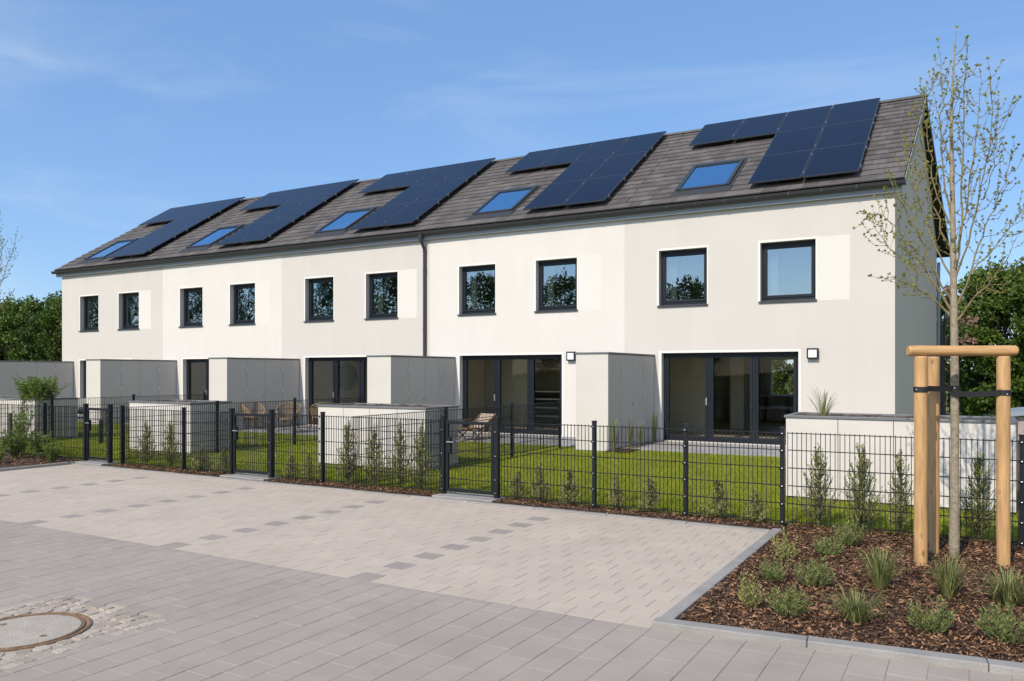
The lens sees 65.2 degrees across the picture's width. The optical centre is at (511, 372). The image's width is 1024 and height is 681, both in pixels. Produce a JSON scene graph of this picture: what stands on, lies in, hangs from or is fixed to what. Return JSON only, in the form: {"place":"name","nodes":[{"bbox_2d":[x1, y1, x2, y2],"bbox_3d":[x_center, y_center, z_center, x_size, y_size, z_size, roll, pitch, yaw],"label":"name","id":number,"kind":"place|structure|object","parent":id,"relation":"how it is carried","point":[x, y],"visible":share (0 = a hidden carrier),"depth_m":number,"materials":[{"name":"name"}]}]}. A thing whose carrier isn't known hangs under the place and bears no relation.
{"place":"outdoors","nodes":[
{"label":"outdoors","id":0,"kind":"place"},
{"bbox_2d":[0,452,94,468],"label":"mulch soil","id":1,"kind":"structure","parent":0,"point":[32,460],"depth_m":15.49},
{"bbox_2d":[0,433,27,459],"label":"weedy shrub","id":2,"kind":"object","parent":1,"relation":"on","point":[14,451],"visible":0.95,"depth_m":15.79,"materials":[{"name":"green plant"}]},
{"bbox_2d":[3,406,37,457],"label":"weedy shrub","id":3,"kind":"object","parent":1,"relation":"on","point":[23,450],"visible":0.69,"depth_m":16.24,"materials":[{"name":"green plant"}]},
{"bbox_2d":[21,429,52,460],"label":"weedy shrub","id":4,"kind":"object","parent":1,"relation":"on","point":[36,450],"visible":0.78,"depth_m":15.53,"materials":[{"name":"green plant"}]},
{"bbox_2d":[37,439,65,462],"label":"weedy shrub","id":5,"kind":"object","parent":1,"relation":"on","point":[49,450],"visible":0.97,"depth_m":15.21,"materials":[{"name":"green plant"}]},
{"bbox_2d":[0,464,767,627],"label":"parking area","id":6,"kind":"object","parent":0,"point":[639,572],"visible":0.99,"depth_m":8.54,"materials":[{"name":"concrete"}]},
{"bbox_2d":[0,596,1011,680],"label":"road bed","id":7,"kind":"object","parent":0,"point":[8,655],"visible":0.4,"depth_m":5.67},
{"bbox_2d":[1,401,1017,545],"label":"lawn","id":8,"kind":"structure","parent":0,"point":[947,413],"depth_m":13.76,"materials":[{"name":"plant"}]},
{"bbox_2d":[0,360,73,396],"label":"storage cabinet","id":9,"kind":"object","parent":8,"relation":"on","point":[62,371],"visible":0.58,"depth_m":31.06,"materials":[{"name":"metal"}]},
{"bbox_2d":[0,396,78,439],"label":"planter","id":10,"kind":"object","parent":8,"relation":"on","point":[58,401],"visible":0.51,"depth_m":20.90,"materials":[{"name":"concrete"}]},
{"bbox_2d":[12,376,70,428],"bbox_3d":[-12.328,0.781,20.730,1.226,1.434,1.163,0,0,13],"label":"leafy bush","id":11,"kind":"object","parent":10,"relation":"in","point":[36,388],"visible":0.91,"depth_m":20.50,"materials":[{"name":"green plant"}]},
{"bbox_2d":[0,403,82,458],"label":"fence","id":12,"kind":"object","parent":8,"relation":"on","point":[44,415],"visible":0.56,"depth_m":16.04,"materials":[{"name":"metal"}]},
{"bbox_2d":[82,403,112,462],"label":"garden gate","id":13,"kind":"structure","parent":8,"relation":"on","point":[86,431],"depth_m":15.29,"materials":[{"name":"metal"}]},
{"bbox_2d":[0,392,205,437],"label":"fence","id":14,"kind":"object","parent":8,"relation":"on","point":[133,399],"visible":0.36,"depth_m":21.16,"materials":[{"name":"metal"}]},
{"bbox_2d":[85,359,176,424],"bbox_3d":[-13.323,0.650,28.127,0.845,2.200,2.971,0,0,30],"label":"storage cabinet","id":15,"kind":"object","parent":8,"relation":"on","point":[117,378],"visible":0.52,"depth_m":27.50,"materials":[{"name":"concrete"}]},
{"bbox_2d":[119,405,228,471],"bbox_3d":[-6.038,1.201,14.215,2.919,1.178,0.086,0,0,30],"label":"fence","id":16,"kind":"object","parent":8,"relation":"on","point":[184,433],"visible":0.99,"depth_m":14.08,"materials":[{"name":"metal"}]},
{"bbox_2d":[128,399,231,454],"bbox_3d":[-7.465,1.209,17.989,2.100,1.182,1.110,0,0,30],"label":"planter","id":17,"kind":"object","parent":8,"relation":"on","point":[142,404],"visible":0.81,"depth_m":17.53,"materials":[{"name":"stone"}]},
{"bbox_2d":[113,395,361,460],"bbox_3d":[-5.853,1.201,18.366,0.066,1.178,7.241,0,0,30],"label":"fence","id":18,"kind":"object","parent":8,"relation":"on","point":[294,400],"visible":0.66,"depth_m":18.03,"materials":[{"name":"metal"}]},
{"bbox_2d":[219,473,281,481],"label":"path slab","id":19,"kind":"structure","parent":8,"relation":"on","point":[257,477],"depth_m":13.14,"materials":[{"name":"concrete"}]},
{"bbox_2d":[228,408,274,477],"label":"garden gate","id":20,"kind":"structure","parent":8,"relation":"on","point":[234,430],"depth_m":13.19,"materials":[{"name":"metal"}]},
{"bbox_2d":[208,357,299,429],"bbox_3d":[-8.016,0.650,25.080,0.845,2.200,2.971,0,0,30],"label":"storage cabinet","id":21,"kind":"object","parent":8,"relation":"on","point":[234,380],"visible":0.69,"depth_m":24.50,"materials":[{"name":"paint"}]},
{"bbox_2d":[274,412,439,491],"bbox_3d":[-2.441,1.201,12.149,3.261,1.178,0.086,0,0,30],"label":"fence","id":22,"kind":"object","parent":8,"relation":"on","point":[322,441],"visible":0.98,"depth_m":12.13,"materials":[{"name":"metal"}]},
{"bbox_2d":[317,403,459,470],"bbox_3d":[-2.351,1.195,15.117,2.570,1.210,1.080,0,0,30],"label":"planter","id":23,"kind":"object","parent":8,"relation":"on","point":[345,410],"visible":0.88,"depth_m":14.75,"materials":[{"name":"concrete"}]},
{"bbox_2d":[366,355,455,404],"bbox_3d":[-2.717,0.650,22.038,0.845,2.200,2.971,0,0,30],"label":"storage cabinet","id":24,"kind":"object","parent":8,"relation":"on","point":[407,379],"visible":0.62,"depth_m":21.30,"materials":[{"name":"metal"}]},
{"bbox_2d":[112,463,788,528],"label":"mulch soil","id":25,"kind":"structure","parent":8,"relation":"on","point":[579,508],"depth_m":10.40,"materials":[{"name":"soil"}]},
{"bbox_2d":[136,421,157,464],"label":"conifer shrub","id":26,"kind":"object","parent":25,"relation":"on","point":[144,448],"visible":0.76,"depth_m":14.86,"materials":[{"name":"green plant"}]},
{"bbox_2d":[161,422,181,465],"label":"conifer shrub","id":27,"kind":"object","parent":25,"relation":"on","point":[165,451],"visible":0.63,"depth_m":14.52,"materials":[{"name":"green plant"}]},
{"bbox_2d":[333,419,356,482],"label":"conifer shrub","id":28,"kind":"object","parent":25,"relation":"on","point":[350,455],"visible":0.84,"depth_m":12.39,"materials":[{"name":"green plant"}]},
{"bbox_2d":[359,422,390,485],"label":"conifer shrub","id":29,"kind":"object","parent":25,"relation":"on","point":[373,460],"visible":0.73,"depth_m":12.12,"materials":[{"name":"green plant"}]},
{"bbox_2d":[385,421,412,487],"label":"conifer shrub","id":30,"kind":"object","parent":25,"relation":"on","point":[398,462],"visible":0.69,"depth_m":11.88,"materials":[{"name":"green plant"}]},
{"bbox_2d":[404,423,438,487],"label":"conifer shrub","id":31,"kind":"object","parent":25,"relation":"on","point":[417,464],"visible":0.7,"depth_m":11.68,"materials":[{"name":"green plant"}]},
{"bbox_2d":[527,462,549,501],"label":"conifer shrub","id":32,"kind":"object","parent":25,"relation":"on","point":[537,492],"visible":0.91,"depth_m":10.62,"materials":[{"name":"green plant"}]},
{"bbox_2d":[556,468,584,504],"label":"conifer shrub","id":33,"kind":"object","parent":25,"relation":"on","point":[571,495],"visible":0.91,"depth_m":10.39,"materials":[{"name":"green plant"}]},
{"bbox_2d":[637,477,661,511],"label":"conifer shrub","id":34,"kind":"object","parent":25,"relation":"on","point":[654,499],"visible":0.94,"depth_m":9.83,"materials":[{"name":"green plant"}]},
{"bbox_2d":[700,479,729,518],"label":"conifer shrub","id":35,"kind":"object","parent":25,"relation":"on","point":[721,503],"visible":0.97,"depth_m":9.40,"materials":[{"name":"green plant"}]},
{"bbox_2d":[740,487,770,522],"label":"conifer shrub","id":36,"kind":"object","parent":25,"relation":"on","point":[754,507],"visible":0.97,"depth_m":9.17,"materials":[{"name":"green plant"}]},
{"bbox_2d":[352,399,561,481],"bbox_3d":[-0.657,1.201,15.326,0.066,1.178,7.141,0,0,30],"label":"fence","id":37,"kind":"object","parent":8,"relation":"on","point":[553,412],"visible":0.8,"depth_m":15.61,"materials":[{"name":"metal"}]},
{"bbox_2d":[432,491,506,502],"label":"path slab","id":38,"kind":"structure","parent":8,"relation":"on","point":[470,496],"depth_m":11.02,"materials":[{"name":"concrete"}]},
{"bbox_2d":[439,415,500,498],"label":"garden gate","id":39,"kind":"structure","parent":8,"relation":"on","point":[446,441],"depth_m":11.09,"materials":[{"name":"metal"}]},
{"bbox_2d":[460,440,575,446],"bbox_3d":[-0.012,1.761,20.900,5.470,0.078,2.240,0,0,30],"label":"terrace bed","id":40,"kind":"object","parent":8,"relation":"on","point":[521,443],"depth_m":19.45,"materials":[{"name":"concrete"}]},
{"bbox_2d":[458,432,575,445],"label":"terrace","id":41,"kind":"structure","parent":40,"relation":"on","point":[571,442],"depth_m":20.48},
{"bbox_2d":[575,352,654,451],"bbox_3d":[2.513,0.650,19.036,0.845,2.200,2.971,0,0,30],"label":"storage cabinet","id":42,"kind":"object","parent":8,"relation":"on","point":[614,386],"visible":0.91,"depth_m":17.94,"materials":[{"name":"paint"}]},
{"bbox_2d":[501,421,785,528],"bbox_3d":[1.461,1.201,9.910,3.719,1.178,0.086,0,0,30],"label":"fence","id":43,"kind":"object","parent":8,"relation":"on","point":[685,462],"visible":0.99,"depth_m":9.80,"materials":[{"name":"metal"}]},
{"bbox_2d":[637,449,785,457],"bbox_3d":[5.226,1.761,17.893,5.350,0.078,2.240,0,0,30],"label":"terrace bed","id":44,"kind":"object","parent":8,"relation":"on","point":[712,453],"visible":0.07,"depth_m":17.08,"materials":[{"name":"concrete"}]},
{"bbox_2d":[623,441,785,455],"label":"terrace","id":45,"kind":"structure","parent":44,"relation":"on","point":[722,449],"depth_m":18.05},
{"bbox_2d":[784,412,1017,513],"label":"garden wall","id":46,"kind":"structure","parent":8,"relation":"on","point":[970,427],"depth_m":10.62,"materials":[{"name":"concrete"}]},
{"bbox_2d":[940,282,978,414],"bbox_3d":[14.838,-0.894,27.489,2.171,5.487,1.560,0,0,38],"label":"tree","id":47,"kind":"object","parent":8,"relation":"on","point":[943,339],"visible":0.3,"depth_m":27.28,"materials":[{"name":"green plant"}]},
{"bbox_2d":[940,266,1004,409],"bbox_3d":[17.985,-1.169,31.622,4.062,6.033,3.552,0,0,-41],"label":"hedge tree","id":48,"kind":"object","parent":8,"relation":"on","point":[968,368],"visible":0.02,"depth_m":31.14,"materials":[{"name":"green plant"}]},
{"bbox_2d":[945,255,1023,416],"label":"hedge tree","id":49,"kind":"object","parent":8,"relation":"on","point":[988,323],"visible":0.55,"depth_m":27.93,"materials":[{"name":"green plant"}]},
{"bbox_2d":[997,272,1023,373],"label":"hedge tree","id":50,"kind":"object","parent":8,"relation":"on","point":[1016,293],"visible":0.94,"depth_m":26.94,"materials":[{"name":"green plant"}]},
{"bbox_2d":[0,520,1023,680],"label":"road","id":51,"kind":"structure","parent":0,"point":[229,619],"depth_m":5.28,"materials":[{"name":"concrete"}]},
{"bbox_2d":[0,0,1023,371],"label":"sky","id":52,"kind":"structure","parent":0,"point":[116,115],"materials":[{"name":"blue"}]},
{"bbox_2d":[773,360,792,393],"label":"hedge tree","id":53,"kind":"object","parent":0,"point":[780,375],"visible":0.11,"depth_m":45.94,"materials":[{"name":"green plant"}]},
{"bbox_2d":[678,524,1023,662],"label":"mulch soil","id":54,"kind":"structure","parent":0,"point":[872,636],"depth_m":6.03,"materials":[{"name":"soil"}]},
{"bbox_2d":[0,440,1023,662],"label":"bark mulch","id":55,"kind":"object","parent":54,"relation":"on","point":[910,598],"visible":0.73,"depth_m":6.41,"materials":[{"name":"wood"}]},
{"bbox_2d":[736,567,765,608],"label":"bed shrub","id":56,"kind":"object","parent":54,"relation":"on","point":[744,599],"visible":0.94,"depth_m":5.87,"materials":[{"name":"green plant"}]},
{"bbox_2d":[757,555,789,581],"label":"bed shrub","id":57,"kind":"object","parent":54,"relation":"on","point":[769,573],"visible":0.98,"depth_m":6.63,"materials":[{"name":"green plant"}]},
{"bbox_2d":[770,528,799,561],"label":"bed shrub","id":58,"kind":"object","parent":54,"relation":"on","point":[785,552],"visible":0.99,"depth_m":7.34,"materials":[{"name":"green plant"}]},
{"bbox_2d":[765,582,813,617],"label":"bed shrub","id":59,"kind":"object","parent":54,"relation":"on","point":[790,606],"visible":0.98,"depth_m":5.67,"materials":[{"name":"green plant"}]},
{"bbox_2d":[791,557,835,588],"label":"bed shrub","id":60,"kind":"object","parent":54,"relation":"on","point":[817,577],"visible":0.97,"depth_m":6.44,"materials":[{"name":"green plant"}]},
{"bbox_2d":[795,443,841,523],"bbox_3d":[3.429,1.265,8.998,0.431,0.970,0.501,0,0,-17],"label":"conifer shrub","id":61,"kind":"object","parent":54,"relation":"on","point":[812,499],"visible":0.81,"depth_m":8.99,"materials":[{"name":"green plant"}]},
{"bbox_2d":[812,529,843,557],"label":"bed shrub","id":62,"kind":"object","parent":54,"relation":"on","point":[833,551],"visible":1,"depth_m":7.51,"materials":[{"name":"green plant"}]},
{"bbox_2d":[832,519,868,547],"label":"bed shrub","id":63,"kind":"object","parent":54,"relation":"on","point":[849,540],"visible":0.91,"depth_m":7.93,"materials":[{"name":"green plant"}]},
{"bbox_2d":[820,584,896,625],"bbox_3d":[2.370,1.609,5.523,0.540,0.287,0.554,0,0,-24],"label":"grass tuft","id":64,"kind":"object","parent":54,"relation":"on","point":[855,611],"visible":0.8,"depth_m":5.48,"materials":[{"name":"green plant"}]},
{"bbox_2d":[838,442,883,528],"bbox_3d":[3.838,1.257,8.800,0.476,0.986,0.539,0,0,-15],"label":"conifer shrub","id":65,"kind":"object","parent":54,"relation":"on","point":[862,504],"visible":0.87,"depth_m":8.75,"materials":[{"name":"green plant"}]},
{"bbox_2d":[853,539,911,589],"bbox_3d":[2.948,1.553,6.392,0.462,0.403,0.484,0,0,-43],"label":"grass tuft","id":66,"kind":"object","parent":54,"relation":"on","point":[881,579],"visible":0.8,"depth_m":6.36,"materials":[{"name":"green plant"}]},
{"bbox_2d":[881,449,913,532],"bbox_3d":[4.148,1.284,8.621,0.390,0.932,0.400,0,0,8],"label":"conifer shrub","id":67,"kind":"object","parent":54,"relation":"on","point":[904,501],"visible":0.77,"depth_m":8.59,"materials":[{"name":"green plant"}]},
{"bbox_2d":[787,432,1023,548],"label":"fence","id":68,"kind":"object","parent":54,"relation":"on","point":[1020,501],"visible":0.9,"depth_m":8.42,"materials":[{"name":"metal"}]},
{"bbox_2d":[905,593,956,635],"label":"bed shrub","id":69,"kind":"object","parent":54,"relation":"on","point":[925,624],"visible":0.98,"depth_m":5.31,"materials":[{"name":"green plant"}]},
{"bbox_2d":[852,25,1023,557],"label":"young tree","id":70,"kind":"object","parent":54,"relation":"on","point":[954,518],"visible":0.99,"depth_m":7.47,"materials":[{"name":"green plant"}]},
{"bbox_2d":[922,551,976,599],"bbox_3d":[3.360,1.559,6.142,0.442,0.389,0.424,0,0,-15],"label":"grass tuft","id":71,"kind":"object","parent":54,"relation":"on","point":[947,580],"visible":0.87,"depth_m":6.12,"materials":[{"name":"green plant"}]},
{"bbox_2d":[906,345,1018,568],"bbox_3d":[4.063,0.803,7.412,0.930,2.094,0.606,0,0,7],"label":"tree stake frame","id":72,"kind":"object","parent":54,"relation":"on","point":[927,388],"visible":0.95,"depth_m":7.16,"materials":[{"name":"brown wood"}]},
{"bbox_2d":[959,448,995,537],"bbox_3d":[4.828,1.262,8.258,0.424,0.977,0.465,0,0,1],"label":"conifer shrub","id":73,"kind":"object","parent":54,"relation":"on","point":[980,502],"visible":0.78,"depth_m":8.23,"materials":[{"name":"green plant"}]},
{"bbox_2d":[966,562,1023,606],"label":"grass tuft","id":74,"kind":"object","parent":54,"relation":"on","point":[1007,590],"visible":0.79,"depth_m":5.91,"materials":[{"name":"green plant"}]},
{"bbox_2d":[973,599,1023,645],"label":"bed shrub","id":75,"kind":"object","parent":54,"relation":"on","point":[996,630],"visible":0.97,"depth_m":5.14,"materials":[{"name":"green plant"}]},
{"bbox_2d":[773,374,989,403],"bbox_3d":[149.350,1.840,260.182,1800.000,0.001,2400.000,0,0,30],"label":"ground","id":76,"kind":"structure","parent":0,"point":[792,392],"depth_m":81.70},
{"bbox_2d":[0,294,29,360],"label":"hedge tree","id":77,"kind":"object","parent":76,"relation":"on","point":[10,304],"visible":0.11,"depth_m":49.11,"materials":[{"name":"green plant"}]},
{"bbox_2d":[0,294,46,360],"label":"hedge tree","id":78,"kind":"object","parent":76,"relation":"on","point":[16,315],"visible":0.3,"depth_m":47.02,"materials":[{"name":"green plant"}]},
{"bbox_2d":[16,304,60,360],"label":"hedge tree","id":79,"kind":"object","parent":76,"relation":"on","point":[32,346],"visible":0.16,"depth_m":45.93,"materials":[{"name":"green plant"}]},
{"bbox_2d":[33,293,61,360],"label":"hedge tree","id":80,"kind":"object","parent":76,"relation":"on","point":[53,314],"visible":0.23,"depth_m":44.92,"materials":[{"name":"green plant"}]},
{"bbox_2d":[51,196,262,414],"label":"terraced house","id":81,"kind":"structure","parent":76,"relation":"on","point":[112,299],"depth_m":31.55,"materials":[{"name":"paint"}]},
{"bbox_2d":[78,296,98,331],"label":"window","id":82,"kind":"structure","parent":81,"relation":"in","point":[90,303],"depth_m":32.12,"materials":[{"name":"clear glass"}]},
{"bbox_2d":[117,293,138,329],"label":"window","id":83,"kind":"structure","parent":81,"relation":"in","point":[131,300],"depth_m":30.85,"materials":[{"name":"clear glass"}]},
{"bbox_2d":[155,178,377,399],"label":"terraced house","id":84,"kind":"structure","parent":76,"relation":"on","point":[222,288],"depth_m":28.48,"materials":[{"name":"paint"}]},
{"bbox_2d":[178,288,202,327],"bbox_3d":[-11.512,-2.339,28.922,1.285,1.418,0.295,0,0,30],"label":"window","id":85,"kind":"structure","parent":84,"relation":"in","point":[193,298],"depth_m":29.05,"materials":[{"name":"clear glass"}]},
{"bbox_2d":[187,359,208,399],"bbox_3d":[-10.439,0.608,28.396,3.276,2.183,0.140,0,0,30],"label":"terrace door","id":86,"kind":"structure","parent":84,"relation":"in","point":[197,369],"depth_m":28.97,"materials":[{"name":"grey glass"}]},
{"bbox_2d":[228,284,255,325],"bbox_3d":[-9.224,-2.339,27.609,1.300,1.418,0.295,0,0,30],"label":"window","id":87,"kind":"structure","parent":84,"relation":"in","point":[244,295],"depth_m":27.73,"materials":[{"name":"clear glass"}]},
{"bbox_2d":[275,157,512,425],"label":"terraced house","id":88,"kind":"structure","parent":76,"relation":"on","point":[355,279],"depth_m":25.56,"materials":[{"name":"paint"}]},
{"bbox_2d":[303,278,333,321],"bbox_3d":[-6.161,-2.339,25.851,1.285,1.418,0.295,0,0,30],"label":"window","id":89,"kind":"structure","parent":88,"relation":"in","point":[320,290],"depth_m":25.98,"materials":[{"name":"clear glass"}]},
{"bbox_2d":[309,357,366,424],"bbox_3d":[-5.227,0.608,25.404,3.276,2.183,0.140,0,0,30],"label":"terrace door","id":90,"kind":"structure","parent":88,"relation":"in","point":[325,374],"depth_m":25.81,"materials":[{"name":"clear glass"}]},
{"bbox_2d":[343,361,357,390],"bbox_3d":[-5.766,-0.045,27.754,0.998,1.389,0.080,0,0,30],"label":"pendant lamp","id":91,"kind":"object","parent":88,"relation":"hanging from","point":[350,376],"visible":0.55,"depth_m":27.64,"materials":[{"name":"black metal"}]},
{"bbox_2d":[364,273,397,319],"bbox_3d":[-3.943,-2.339,24.577,1.300,1.418,0.295,0,0,30],"label":"window","id":92,"kind":"structure","parent":88,"relation":"in","point":[387,275],"depth_m":24.77,"materials":[{"name":"black metal"}]},
{"bbox_2d":[71,463,770,531],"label":"kerb","id":93,"kind":"structure","parent":76,"relation":"on","point":[589,513],"depth_m":10.74,"materials":[{"name":"concrete"}]},
{"bbox_2d":[423,131,684,436],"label":"terraced house","id":94,"kind":"structure","parent":76,"relation":"on","point":[527,276],"depth_m":22.51,"materials":[{"name":"paint"}]},
{"bbox_2d":[457,265,495,315],"bbox_3d":[-0.949,-2.339,22.859,1.285,1.418,0.295,0,0,30],"label":"window","id":95,"kind":"structure","parent":94,"relation":"in","point":[465,312],"depth_m":23.06,"materials":[{"name":"black metal"}]},
{"bbox_2d":[463,355,561,434],"bbox_3d":[0.003,0.608,22.402,3.276,2.183,0.140,0,0,30],"label":"terrace door","id":96,"kind":"structure","parent":94,"relation":"in","point":[497,359],"depth_m":22.46,"materials":[{"name":"black glass"}]},
{"bbox_2d":[535,391,559,425],"bbox_3d":[0.876,1.143,25.527,1.875,1.115,0.350,0,0,30],"label":"shelf unit","id":97,"kind":"object","parent":94,"relation":"in","point":[543,397],"visible":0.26,"depth_m":25.58,"materials":[{"name":"white paint"}]},
{"bbox_2d":[534,259,577,312],"bbox_3d":[1.235,-2.339,21.605,1.300,1.418,0.295,0,0,30],"label":"window","id":98,"kind":"structure","parent":94,"relation":"in","point":[557,308],"depth_m":21.72,"materials":[{"name":"black metal"}]},
{"bbox_2d":[661,528,781,619],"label":"kerb","id":99,"kind":"structure","parent":76,"relation":"on","point":[686,602],"depth_m":6.67,"materials":[{"name":"concrete"}]},
{"bbox_2d":[620,94,949,445],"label":"terraced house","id":100,"kind":"structure","parent":76,"relation":"on","point":[743,238],"depth_m":19.34,"materials":[{"name":"paint"}]},
{"bbox_2d":[657,248,707,306],"bbox_3d":[4.264,-2.339,19.867,1.285,1.418,0.295,0,0,30],"label":"window","id":101,"kind":"structure","parent":100,"relation":"in","point":[664,302],"depth_m":19.96,"materials":[{"name":"black metal"}]},
{"bbox_2d":[664,352,797,444],"bbox_3d":[5.259,0.608,19.385,3.276,2.183,0.140,0,0,30],"label":"terrace door","id":102,"kind":"structure","parent":100,"relation":"in","point":[754,356],"depth_m":19.44,"materials":[{"name":"black glass"}]},
{"bbox_2d":[730,357,749,428],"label":"partition wall","id":103,"kind":"structure","parent":100,"relation":"in","point":[739,383],"depth_m":24.25,"materials":[{"name":"paint"}]},
{"bbox_2d":[728,357,792,421],"bbox_3d":[10.181,0.500,27.127,5.550,2.400,0.670,0,0,30],"label":"kitchen unit","id":104,"kind":"object","parent":100,"relation":"in","point":[771,415],"visible":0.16,"depth_m":27.54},
{"bbox_2d":[758,240,816,302],"bbox_3d":[6.430,-2.339,18.623,1.300,1.418,0.295,0,0,30],"label":"window","id":105,"kind":"structure","parent":100,"relation":"in","point":[810,243],"depth_m":18.66,"materials":[{"name":"black glass"}]},
{"bbox_2d":[652,617,1023,676],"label":"kerb","id":106,"kind":"structure","parent":76,"relation":"on","point":[969,663],"depth_m":5.00,"materials":[{"name":"concrete"}]},
{"bbox_2d":[1011,407,1023,488],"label":"garden shed","id":107,"kind":"structure","parent":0,"point":[1017,413],"depth_m":11.98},
{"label":"cobble bed","id":108,"kind":"structure","parent":0,"visible":0},
{"bbox_2d":[0,612,91,651],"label":"manhole cover","id":109,"kind":"object","parent":108,"relation":"on","point":[26,631],"visible":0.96,"depth_m":5.45,"materials":[{"name":"metal"}]},
{"bbox_2d":[0,596,165,670],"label":"cobble surround","id":110,"kind":"object","parent":108,"relation":"on","point":[116,614],"visible":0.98,"depth_m":5.67,"materials":[{"name":"stone"}]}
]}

